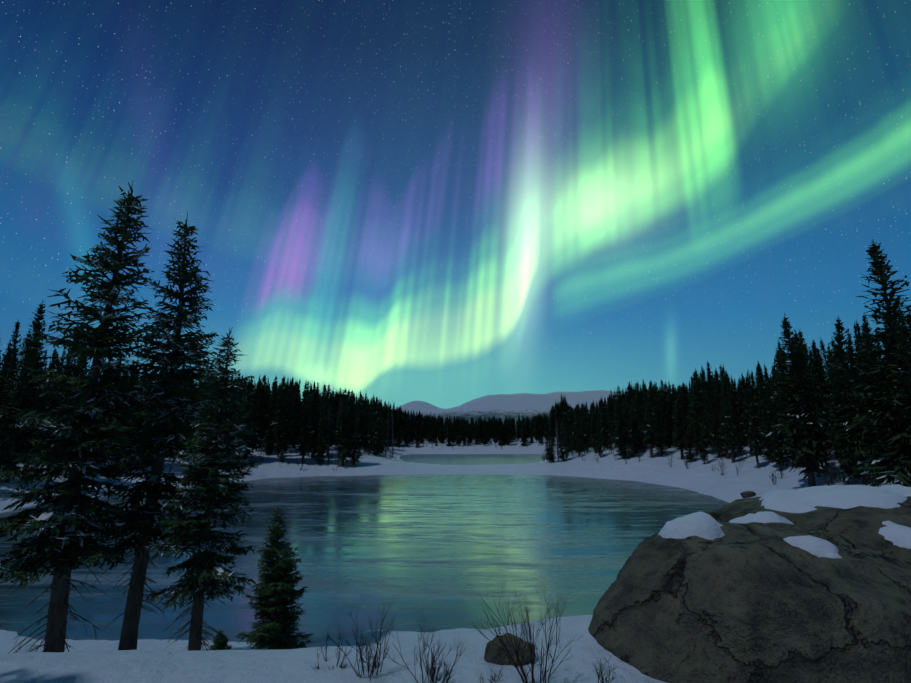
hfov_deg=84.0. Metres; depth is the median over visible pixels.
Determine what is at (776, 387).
spruce
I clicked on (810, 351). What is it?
spruce
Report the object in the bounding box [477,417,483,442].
spruce
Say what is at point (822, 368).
spruce
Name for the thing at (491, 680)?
shrub
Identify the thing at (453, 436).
spruce
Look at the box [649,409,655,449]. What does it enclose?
spruce
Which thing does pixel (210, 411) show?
spruce
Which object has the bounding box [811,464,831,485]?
brush
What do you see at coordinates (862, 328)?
spruce
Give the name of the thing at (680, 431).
spruce
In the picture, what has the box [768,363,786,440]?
spruce
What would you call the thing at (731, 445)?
spruce
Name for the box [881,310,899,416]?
spruce
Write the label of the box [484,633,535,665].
rock
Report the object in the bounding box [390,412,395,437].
spruce
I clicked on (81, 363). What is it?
spruce
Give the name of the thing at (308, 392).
spruce
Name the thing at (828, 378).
spruce
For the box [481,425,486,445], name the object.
spruce
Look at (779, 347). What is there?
spruce
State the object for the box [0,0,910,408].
sky
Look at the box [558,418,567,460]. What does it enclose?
spruce
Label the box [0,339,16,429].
spruce
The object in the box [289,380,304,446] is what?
spruce
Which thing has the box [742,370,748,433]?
spruce
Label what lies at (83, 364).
spruce
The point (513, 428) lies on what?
spruce
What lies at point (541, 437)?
spruce
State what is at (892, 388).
spruce
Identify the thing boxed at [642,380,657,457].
spruce
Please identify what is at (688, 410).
spruce
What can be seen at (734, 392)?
spruce
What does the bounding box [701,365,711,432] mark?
spruce
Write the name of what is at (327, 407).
spruce
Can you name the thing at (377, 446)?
spruce
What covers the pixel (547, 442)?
spruce
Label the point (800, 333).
spruce
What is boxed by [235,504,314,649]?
spruce
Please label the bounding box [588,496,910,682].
outcrop boulder
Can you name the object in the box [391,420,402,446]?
spruce
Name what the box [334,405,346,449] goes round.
spruce
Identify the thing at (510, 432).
spruce
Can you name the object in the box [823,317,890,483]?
spruce
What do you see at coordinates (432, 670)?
shrub
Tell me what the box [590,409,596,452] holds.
spruce
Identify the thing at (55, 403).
spruce
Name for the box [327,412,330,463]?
birch
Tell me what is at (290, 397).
spruce
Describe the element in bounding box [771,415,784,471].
spruce
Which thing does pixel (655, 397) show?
spruce
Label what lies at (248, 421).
spruce
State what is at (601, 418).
spruce
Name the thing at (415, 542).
frozen lake
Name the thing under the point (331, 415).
spruce
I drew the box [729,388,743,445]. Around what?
spruce
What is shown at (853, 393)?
spruce
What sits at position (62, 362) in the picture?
spruce
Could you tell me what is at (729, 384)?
spruce
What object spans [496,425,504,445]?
spruce
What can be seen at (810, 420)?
spruce
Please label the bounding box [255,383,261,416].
spruce
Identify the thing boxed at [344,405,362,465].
spruce
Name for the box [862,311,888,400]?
spruce
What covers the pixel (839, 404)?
spruce
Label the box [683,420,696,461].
spruce
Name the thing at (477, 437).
spruce
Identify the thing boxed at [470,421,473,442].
spruce
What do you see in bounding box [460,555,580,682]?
shrub
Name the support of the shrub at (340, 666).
on the terrain ground
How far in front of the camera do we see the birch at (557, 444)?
59.93 m
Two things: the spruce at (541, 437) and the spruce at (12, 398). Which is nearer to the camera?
the spruce at (12, 398)
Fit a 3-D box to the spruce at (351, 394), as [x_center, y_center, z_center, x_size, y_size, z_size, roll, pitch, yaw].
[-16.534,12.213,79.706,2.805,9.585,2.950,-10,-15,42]
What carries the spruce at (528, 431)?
on the terrain ground
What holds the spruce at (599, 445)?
on the terrain ground
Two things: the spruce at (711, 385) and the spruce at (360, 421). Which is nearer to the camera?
the spruce at (711, 385)
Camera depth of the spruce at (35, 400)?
35.89 m
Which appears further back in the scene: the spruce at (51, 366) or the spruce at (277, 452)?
the spruce at (277, 452)
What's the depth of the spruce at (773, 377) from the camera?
55.14 m
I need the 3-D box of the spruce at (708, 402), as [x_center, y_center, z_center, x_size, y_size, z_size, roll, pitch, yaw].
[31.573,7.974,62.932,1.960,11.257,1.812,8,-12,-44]
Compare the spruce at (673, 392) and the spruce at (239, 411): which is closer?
the spruce at (239, 411)
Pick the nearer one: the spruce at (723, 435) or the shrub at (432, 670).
the shrub at (432, 670)
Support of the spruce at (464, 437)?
on the terrain ground
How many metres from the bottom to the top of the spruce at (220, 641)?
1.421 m
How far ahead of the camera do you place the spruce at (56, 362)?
56.75 m
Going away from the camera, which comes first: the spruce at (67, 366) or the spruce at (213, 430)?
the spruce at (67, 366)
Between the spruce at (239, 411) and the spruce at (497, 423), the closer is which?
the spruce at (239, 411)
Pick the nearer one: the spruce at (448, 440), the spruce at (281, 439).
the spruce at (281, 439)
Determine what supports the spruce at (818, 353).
on the terrain ground
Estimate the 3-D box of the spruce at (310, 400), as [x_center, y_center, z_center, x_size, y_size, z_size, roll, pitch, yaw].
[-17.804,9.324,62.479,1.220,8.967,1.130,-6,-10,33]
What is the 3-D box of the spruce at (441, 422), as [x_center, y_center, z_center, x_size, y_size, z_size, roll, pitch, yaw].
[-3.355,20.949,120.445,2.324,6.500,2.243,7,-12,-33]
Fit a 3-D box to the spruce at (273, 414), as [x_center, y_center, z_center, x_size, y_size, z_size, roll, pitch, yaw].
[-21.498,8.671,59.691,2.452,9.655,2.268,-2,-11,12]
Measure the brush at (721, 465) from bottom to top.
2.298 m
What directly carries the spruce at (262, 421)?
on the terrain ground
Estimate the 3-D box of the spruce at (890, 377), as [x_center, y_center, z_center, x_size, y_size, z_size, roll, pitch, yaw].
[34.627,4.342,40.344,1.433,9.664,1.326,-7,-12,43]
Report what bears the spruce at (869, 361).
on the terrain ground
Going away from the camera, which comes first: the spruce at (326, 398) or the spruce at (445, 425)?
the spruce at (326, 398)
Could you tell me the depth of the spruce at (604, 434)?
64.53 m
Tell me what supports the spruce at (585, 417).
on the terrain ground
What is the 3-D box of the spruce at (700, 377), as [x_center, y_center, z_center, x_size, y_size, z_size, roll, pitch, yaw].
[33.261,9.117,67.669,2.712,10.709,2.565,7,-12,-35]
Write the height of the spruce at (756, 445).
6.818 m
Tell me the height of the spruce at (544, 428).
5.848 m
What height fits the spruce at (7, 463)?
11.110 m
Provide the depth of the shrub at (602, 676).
3.19 m
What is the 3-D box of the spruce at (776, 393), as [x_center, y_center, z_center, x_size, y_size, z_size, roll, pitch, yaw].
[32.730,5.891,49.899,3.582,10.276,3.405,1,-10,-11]
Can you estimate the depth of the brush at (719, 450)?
46.25 m
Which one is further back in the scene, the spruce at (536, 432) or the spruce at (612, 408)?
the spruce at (536, 432)
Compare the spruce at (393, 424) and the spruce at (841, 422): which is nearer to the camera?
the spruce at (841, 422)
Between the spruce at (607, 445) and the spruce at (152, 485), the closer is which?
the spruce at (152, 485)
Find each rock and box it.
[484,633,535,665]
[740,491,755,497]
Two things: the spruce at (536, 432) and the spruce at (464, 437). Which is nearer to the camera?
the spruce at (464, 437)
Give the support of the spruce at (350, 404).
on the terrain ground
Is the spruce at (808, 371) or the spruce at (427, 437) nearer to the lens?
the spruce at (808, 371)
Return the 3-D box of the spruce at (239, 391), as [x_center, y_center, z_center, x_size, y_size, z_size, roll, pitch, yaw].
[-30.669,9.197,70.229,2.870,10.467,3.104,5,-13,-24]
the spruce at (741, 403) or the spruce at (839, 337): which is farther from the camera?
the spruce at (741, 403)
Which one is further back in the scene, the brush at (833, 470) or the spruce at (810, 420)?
the spruce at (810, 420)
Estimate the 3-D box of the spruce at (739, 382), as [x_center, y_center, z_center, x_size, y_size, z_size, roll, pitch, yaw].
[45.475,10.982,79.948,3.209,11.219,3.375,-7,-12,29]
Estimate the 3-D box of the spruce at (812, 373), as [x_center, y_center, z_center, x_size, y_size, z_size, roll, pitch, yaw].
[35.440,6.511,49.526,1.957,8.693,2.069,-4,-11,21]
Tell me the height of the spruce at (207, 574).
6.346 m
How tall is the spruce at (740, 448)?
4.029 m
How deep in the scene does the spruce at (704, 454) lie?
46.21 m
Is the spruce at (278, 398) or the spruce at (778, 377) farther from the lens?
the spruce at (278, 398)
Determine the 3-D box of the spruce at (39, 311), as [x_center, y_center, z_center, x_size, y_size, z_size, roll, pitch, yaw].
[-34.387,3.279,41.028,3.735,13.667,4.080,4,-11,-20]
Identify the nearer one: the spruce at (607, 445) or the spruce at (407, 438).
the spruce at (607, 445)
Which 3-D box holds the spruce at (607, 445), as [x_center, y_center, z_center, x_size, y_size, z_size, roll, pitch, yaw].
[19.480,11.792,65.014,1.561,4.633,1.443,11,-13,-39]
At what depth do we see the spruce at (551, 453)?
59.95 m
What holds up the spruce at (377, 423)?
on the terrain ground
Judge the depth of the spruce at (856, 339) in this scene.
54.26 m
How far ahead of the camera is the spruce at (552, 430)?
108.96 m
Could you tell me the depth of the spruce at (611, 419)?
69.76 m
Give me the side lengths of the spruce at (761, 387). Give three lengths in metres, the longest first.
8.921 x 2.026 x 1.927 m
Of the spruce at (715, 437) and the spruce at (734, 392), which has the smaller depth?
the spruce at (715, 437)
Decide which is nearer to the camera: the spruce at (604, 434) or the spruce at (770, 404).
the spruce at (770, 404)
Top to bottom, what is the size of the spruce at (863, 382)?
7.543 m
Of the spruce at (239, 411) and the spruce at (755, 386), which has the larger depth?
the spruce at (239, 411)
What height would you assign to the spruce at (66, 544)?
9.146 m
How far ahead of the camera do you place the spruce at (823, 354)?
59.49 m
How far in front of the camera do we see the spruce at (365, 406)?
96.18 m
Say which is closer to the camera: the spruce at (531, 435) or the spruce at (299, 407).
the spruce at (299, 407)
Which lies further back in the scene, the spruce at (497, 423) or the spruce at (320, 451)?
the spruce at (497, 423)
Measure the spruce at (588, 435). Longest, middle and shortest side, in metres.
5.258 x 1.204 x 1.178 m
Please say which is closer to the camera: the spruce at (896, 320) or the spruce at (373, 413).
the spruce at (896, 320)
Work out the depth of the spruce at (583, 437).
65.42 m
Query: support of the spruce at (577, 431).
on the terrain ground
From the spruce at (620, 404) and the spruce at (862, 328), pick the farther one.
the spruce at (620, 404)
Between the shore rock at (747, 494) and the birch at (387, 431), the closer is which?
the shore rock at (747, 494)
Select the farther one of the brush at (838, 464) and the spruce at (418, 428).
the spruce at (418, 428)
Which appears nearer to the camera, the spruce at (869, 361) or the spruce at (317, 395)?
the spruce at (869, 361)
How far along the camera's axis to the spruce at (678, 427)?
57.08 m
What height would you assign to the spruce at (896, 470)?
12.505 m
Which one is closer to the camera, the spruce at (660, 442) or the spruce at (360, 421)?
the spruce at (660, 442)
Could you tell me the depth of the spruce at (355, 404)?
87.58 m
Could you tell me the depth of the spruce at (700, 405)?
52.09 m
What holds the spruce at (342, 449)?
on the terrain ground
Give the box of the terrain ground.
[0,390,901,682]
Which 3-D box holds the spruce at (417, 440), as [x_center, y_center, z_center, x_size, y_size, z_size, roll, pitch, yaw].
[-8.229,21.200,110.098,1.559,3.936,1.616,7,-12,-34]
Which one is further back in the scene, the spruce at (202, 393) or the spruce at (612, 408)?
the spruce at (612, 408)
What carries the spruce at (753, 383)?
on the terrain ground
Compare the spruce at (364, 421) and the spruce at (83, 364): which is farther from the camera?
the spruce at (364, 421)
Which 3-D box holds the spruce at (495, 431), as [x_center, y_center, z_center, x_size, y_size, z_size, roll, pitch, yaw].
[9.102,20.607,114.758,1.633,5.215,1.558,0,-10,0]
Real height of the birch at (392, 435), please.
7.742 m
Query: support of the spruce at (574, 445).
on the terrain ground
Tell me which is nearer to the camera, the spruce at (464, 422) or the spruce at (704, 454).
the spruce at (704, 454)
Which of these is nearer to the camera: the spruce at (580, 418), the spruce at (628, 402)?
the spruce at (580, 418)
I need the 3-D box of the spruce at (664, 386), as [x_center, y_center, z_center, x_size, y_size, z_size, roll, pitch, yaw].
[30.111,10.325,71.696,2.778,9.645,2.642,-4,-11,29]
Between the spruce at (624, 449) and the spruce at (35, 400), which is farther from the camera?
the spruce at (624, 449)
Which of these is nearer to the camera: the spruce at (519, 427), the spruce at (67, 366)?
the spruce at (67, 366)
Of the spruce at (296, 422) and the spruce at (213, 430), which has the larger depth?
the spruce at (296, 422)
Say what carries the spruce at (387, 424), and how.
on the terrain ground
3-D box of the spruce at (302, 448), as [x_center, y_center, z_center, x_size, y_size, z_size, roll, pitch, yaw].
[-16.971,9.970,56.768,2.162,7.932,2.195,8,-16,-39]
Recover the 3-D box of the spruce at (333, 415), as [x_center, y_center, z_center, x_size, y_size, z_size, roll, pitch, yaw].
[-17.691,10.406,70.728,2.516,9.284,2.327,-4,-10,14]
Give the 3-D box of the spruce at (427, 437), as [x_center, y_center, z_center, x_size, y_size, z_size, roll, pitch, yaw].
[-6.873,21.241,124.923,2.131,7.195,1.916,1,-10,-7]
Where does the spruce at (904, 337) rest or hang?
on the terrain ground
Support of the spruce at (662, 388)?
on the terrain ground
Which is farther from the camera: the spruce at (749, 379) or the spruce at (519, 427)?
the spruce at (519, 427)
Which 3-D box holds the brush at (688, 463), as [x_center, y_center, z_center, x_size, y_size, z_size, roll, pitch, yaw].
[21.407,10.855,46.113,1.242,1.638,0.921,-5,-11,25]
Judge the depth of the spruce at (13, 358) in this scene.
42.99 m
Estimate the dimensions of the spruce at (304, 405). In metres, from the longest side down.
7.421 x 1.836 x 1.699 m
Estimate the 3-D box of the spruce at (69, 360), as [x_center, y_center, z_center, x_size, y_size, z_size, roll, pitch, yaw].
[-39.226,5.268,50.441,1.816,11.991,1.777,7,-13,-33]
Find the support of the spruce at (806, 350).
on the terrain ground
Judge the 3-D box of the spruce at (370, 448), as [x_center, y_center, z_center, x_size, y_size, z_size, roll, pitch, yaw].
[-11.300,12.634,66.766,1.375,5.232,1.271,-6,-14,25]
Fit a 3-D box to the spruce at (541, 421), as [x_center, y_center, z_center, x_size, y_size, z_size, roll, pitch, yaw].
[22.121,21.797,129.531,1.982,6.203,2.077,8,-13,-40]
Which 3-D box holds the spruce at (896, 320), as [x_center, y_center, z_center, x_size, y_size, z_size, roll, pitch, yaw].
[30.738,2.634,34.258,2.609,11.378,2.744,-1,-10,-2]
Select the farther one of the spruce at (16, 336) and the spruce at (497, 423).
the spruce at (497, 423)
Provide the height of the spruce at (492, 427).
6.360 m
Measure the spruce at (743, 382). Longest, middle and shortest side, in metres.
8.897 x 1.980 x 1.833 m
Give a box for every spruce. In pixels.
[0,181,162,652]
[0,299,52,461]
[0,320,23,443]
[0,331,40,482]
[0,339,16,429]
[0,344,19,456]
[1,362,33,450]
[15,316,51,479]
[39,356,61,449]
[45,346,56,409]
[47,349,59,427]
[50,360,70,450]
[52,350,68,403]
[53,339,71,410]
[68,340,81,396]
[72,355,87,375]
[76,346,89,425]
[94,356,108,418]
[95,212,224,649]
[143,327,261,650]
[193,375,208,428]
[202,370,224,457]
[206,376,225,457]
[209,629,231,649]
[231,372,240,414]
[234,379,264,459]
[234,387,243,433]
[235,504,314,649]
[249,383,259,450]
[250,375,271,447]
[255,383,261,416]
[262,376,281,451]
[262,387,276,435]
[272,376,293,461]
[273,405,280,456]
[274,383,280,428]
[283,378,293,449]
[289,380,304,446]
[290,381,301,440]
[291,380,300,447]
[295,396,313,461]
[299,382,309,426]
[299,394,306,442]
[307,384,325,455]
[307,389,316,457]
[309,382,314,429]
[311,382,317,423]
[312,393,329,464]
[313,387,320,439]
[317,391,328,450]
[324,388,329,430]
[325,394,334,449]
[327,385,336,443]
[331,388,352,465]
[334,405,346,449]
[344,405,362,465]
[346,388,352,446]
[349,390,356,433]
[352,394,357,421]
[354,389,366,451]
[357,400,368,448]
[363,394,367,435]
[365,419,374,454]
[367,399,372,440]
[369,395,375,443]
[370,405,386,455]
[372,403,382,444]
[383,408,394,446]
[384,413,390,447]
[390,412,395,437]
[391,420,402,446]
[406,428,409,446]
[414,411,421,440]
[415,432,419,447]
[419,421,424,443]
[424,415,428,440]
[427,415,430,441]
[437,416,440,439]
[437,417,444,441]
[444,420,446,439]
[444,420,452,446]
[450,424,455,443]
[456,420,461,445]
[462,417,467,440]
[462,424,467,444]
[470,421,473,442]
[474,426,479,444]
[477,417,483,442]
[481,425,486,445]
[482,424,488,443]
[491,416,493,438]
[492,421,498,442]
[496,419,499,438]
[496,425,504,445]
[505,417,510,444]
[506,417,514,441]
[511,417,516,439]
[517,416,521,437]
[519,424,526,445]
[522,417,527,440]
[526,420,530,437]
[530,424,533,442]
[534,417,538,440]
[540,415,543,434]
[540,425,543,442]
[542,417,546,437]
[544,423,549,459]
[547,437,556,462]
[548,407,555,445]
[555,402,561,434]
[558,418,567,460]
[562,396,572,458]
[572,408,577,443]
[572,433,576,451]
[573,409,582,456]
[576,404,583,436]
[580,406,589,452]
[582,406,588,448]
[585,414,591,452]
[589,403,599,448]
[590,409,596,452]
[595,419,603,457]
[599,403,603,432]
[600,407,608,446]
[601,415,612,448]
[607,394,613,435]
[607,398,614,449]
[608,390,617,446]
[612,402,631,458]
[614,386,632,453]
[623,384,632,428]
[626,381,632,412]
[628,382,648,447]
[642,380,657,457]
[649,385,661,442]
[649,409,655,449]
[652,409,669,456]
[656,380,671,442]
[661,381,672,444]
[671,384,675,418]
[672,400,687,446]
[673,385,687,459]
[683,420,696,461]
[685,385,692,438]
[687,388,692,427]
[688,367,713,452]
[691,373,710,436]
[699,371,707,416]
[699,418,708,463]
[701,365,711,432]
[705,361,718,438]
[705,366,713,444]
[708,396,722,457]
[710,368,737,456]
[716,367,733,458]
[721,364,737,462]
[726,376,741,430]
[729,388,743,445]
[733,381,742,439]
[734,415,744,452]
[736,377,747,443]
[738,385,747,446]
[740,376,755,456]
[741,376,746,421]
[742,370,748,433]
[744,373,754,446]
[745,388,763,468]
[745,388,764,449]
[749,387,763,450]
[751,370,759,409]
[751,386,763,428]
[752,362,773,421]
[754,361,777,459]
[760,393,784,454]
[761,348,801,466]
[763,364,771,398]
[763,378,787,466]
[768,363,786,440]
[771,358,777,417]
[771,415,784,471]
[772,349,799,446]
[773,350,783,427]
[773,364,796,428]
[775,312,840,486]
[775,339,796,436]
[788,331,823,460]
[793,329,814,407]
[797,428,806,468]
[799,369,821,476]
[800,335,819,460]
[801,339,816,415]
[808,346,828,399]
[809,340,830,442]
[811,365,827,438]
[815,402,833,455]
[816,347,827,384]
[819,337,829,392]
[821,363,832,446]
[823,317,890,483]
[823,343,840,453]
[823,351,832,424]
[828,337,856,475]
[830,340,868,442]
[830,342,853,469]
[840,329,879,482]
[847,239,910,486]
[853,323,861,364]
[855,319,878,397]
[858,320,894,416]
[858,321,893,448]
[858,361,874,456]
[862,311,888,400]
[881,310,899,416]
[882,309,910,445]
[882,345,898,416]
[884,306,910,446]
[888,305,910,485]
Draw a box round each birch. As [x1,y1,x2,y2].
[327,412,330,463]
[384,409,390,449]
[391,415,395,457]
[555,428,559,461]
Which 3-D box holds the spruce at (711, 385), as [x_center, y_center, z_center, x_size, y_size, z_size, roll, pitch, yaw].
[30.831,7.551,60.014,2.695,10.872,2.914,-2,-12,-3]
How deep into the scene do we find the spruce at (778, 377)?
49.03 m
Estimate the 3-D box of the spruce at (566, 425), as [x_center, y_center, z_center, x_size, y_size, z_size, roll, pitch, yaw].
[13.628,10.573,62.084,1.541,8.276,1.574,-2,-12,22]
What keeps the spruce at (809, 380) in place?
on the terrain ground
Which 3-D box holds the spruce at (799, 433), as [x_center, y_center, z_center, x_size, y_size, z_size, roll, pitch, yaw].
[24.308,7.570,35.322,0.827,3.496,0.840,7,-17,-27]
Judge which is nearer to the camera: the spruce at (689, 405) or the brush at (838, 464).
the brush at (838, 464)
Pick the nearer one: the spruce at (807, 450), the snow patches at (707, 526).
the snow patches at (707, 526)
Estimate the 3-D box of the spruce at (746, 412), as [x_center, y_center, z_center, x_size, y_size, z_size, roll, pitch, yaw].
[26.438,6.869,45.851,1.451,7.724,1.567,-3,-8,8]
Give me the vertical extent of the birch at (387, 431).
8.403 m
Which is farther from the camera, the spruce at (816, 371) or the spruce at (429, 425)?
the spruce at (429, 425)
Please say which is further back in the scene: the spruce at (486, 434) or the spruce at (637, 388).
the spruce at (486, 434)
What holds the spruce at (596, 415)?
on the terrain ground
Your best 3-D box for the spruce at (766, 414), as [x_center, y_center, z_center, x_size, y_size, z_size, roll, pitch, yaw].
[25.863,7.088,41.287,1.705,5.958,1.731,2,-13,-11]
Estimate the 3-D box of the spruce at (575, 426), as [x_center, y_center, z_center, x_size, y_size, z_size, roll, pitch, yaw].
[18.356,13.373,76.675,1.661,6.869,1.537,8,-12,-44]
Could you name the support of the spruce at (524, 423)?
on the terrain ground
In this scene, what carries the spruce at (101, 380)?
on the terrain ground
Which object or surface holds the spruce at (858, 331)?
on the terrain ground
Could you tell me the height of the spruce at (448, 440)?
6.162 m
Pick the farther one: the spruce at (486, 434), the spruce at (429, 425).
the spruce at (429, 425)
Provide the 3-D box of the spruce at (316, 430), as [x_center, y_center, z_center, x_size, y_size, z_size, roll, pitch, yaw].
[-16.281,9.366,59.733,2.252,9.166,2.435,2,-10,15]
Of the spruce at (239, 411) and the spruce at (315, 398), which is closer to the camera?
the spruce at (239, 411)
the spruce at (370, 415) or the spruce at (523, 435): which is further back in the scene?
the spruce at (523, 435)
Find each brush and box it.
[683,454,695,468]
[709,439,725,459]
[716,453,726,474]
[810,453,840,485]
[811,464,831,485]
[816,444,844,478]
[863,464,881,486]
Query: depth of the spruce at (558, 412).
118.15 m
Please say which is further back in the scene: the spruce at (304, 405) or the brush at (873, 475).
the spruce at (304, 405)
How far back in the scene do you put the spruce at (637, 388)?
62.34 m
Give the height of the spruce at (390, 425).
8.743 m
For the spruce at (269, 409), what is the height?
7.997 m
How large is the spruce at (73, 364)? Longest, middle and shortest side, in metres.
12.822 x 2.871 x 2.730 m
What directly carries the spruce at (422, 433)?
on the terrain ground
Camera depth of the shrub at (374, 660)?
3.33 m
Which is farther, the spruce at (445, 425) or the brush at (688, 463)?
the spruce at (445, 425)
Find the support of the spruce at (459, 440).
on the terrain ground
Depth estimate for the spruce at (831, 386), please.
41.46 m
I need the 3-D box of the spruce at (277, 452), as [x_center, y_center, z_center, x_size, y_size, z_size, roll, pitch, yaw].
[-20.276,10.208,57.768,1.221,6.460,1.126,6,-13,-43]
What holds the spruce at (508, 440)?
on the terrain ground
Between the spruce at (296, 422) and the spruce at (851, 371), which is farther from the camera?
the spruce at (296, 422)
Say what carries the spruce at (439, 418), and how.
on the terrain ground
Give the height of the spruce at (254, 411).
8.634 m
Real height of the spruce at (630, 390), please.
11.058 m
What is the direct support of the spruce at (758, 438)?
on the terrain ground
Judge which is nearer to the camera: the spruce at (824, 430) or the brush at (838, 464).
the brush at (838, 464)
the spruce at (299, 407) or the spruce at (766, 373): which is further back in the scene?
the spruce at (299, 407)
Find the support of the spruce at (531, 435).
on the terrain ground
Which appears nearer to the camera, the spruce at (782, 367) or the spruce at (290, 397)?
the spruce at (782, 367)
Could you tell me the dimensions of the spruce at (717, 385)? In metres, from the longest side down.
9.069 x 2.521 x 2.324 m
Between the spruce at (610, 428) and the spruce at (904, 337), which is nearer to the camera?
the spruce at (904, 337)
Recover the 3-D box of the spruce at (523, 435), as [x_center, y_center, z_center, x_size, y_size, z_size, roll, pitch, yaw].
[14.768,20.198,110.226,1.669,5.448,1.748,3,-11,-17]
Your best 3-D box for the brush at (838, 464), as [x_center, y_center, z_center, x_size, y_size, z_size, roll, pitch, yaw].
[23.231,7.367,30.999,1.817,2.295,0.944,-3,-11,18]
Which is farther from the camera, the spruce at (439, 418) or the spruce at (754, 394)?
the spruce at (439, 418)
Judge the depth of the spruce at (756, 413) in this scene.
47.74 m
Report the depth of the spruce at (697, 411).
55.49 m
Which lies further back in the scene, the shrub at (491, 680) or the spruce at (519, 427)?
the spruce at (519, 427)
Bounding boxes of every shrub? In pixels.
[313,629,352,669]
[320,586,398,680]
[379,608,465,682]
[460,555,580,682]
[477,664,502,682]
[593,655,617,682]
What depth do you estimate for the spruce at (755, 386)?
60.30 m
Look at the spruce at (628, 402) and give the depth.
81.81 m
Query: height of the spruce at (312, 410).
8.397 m

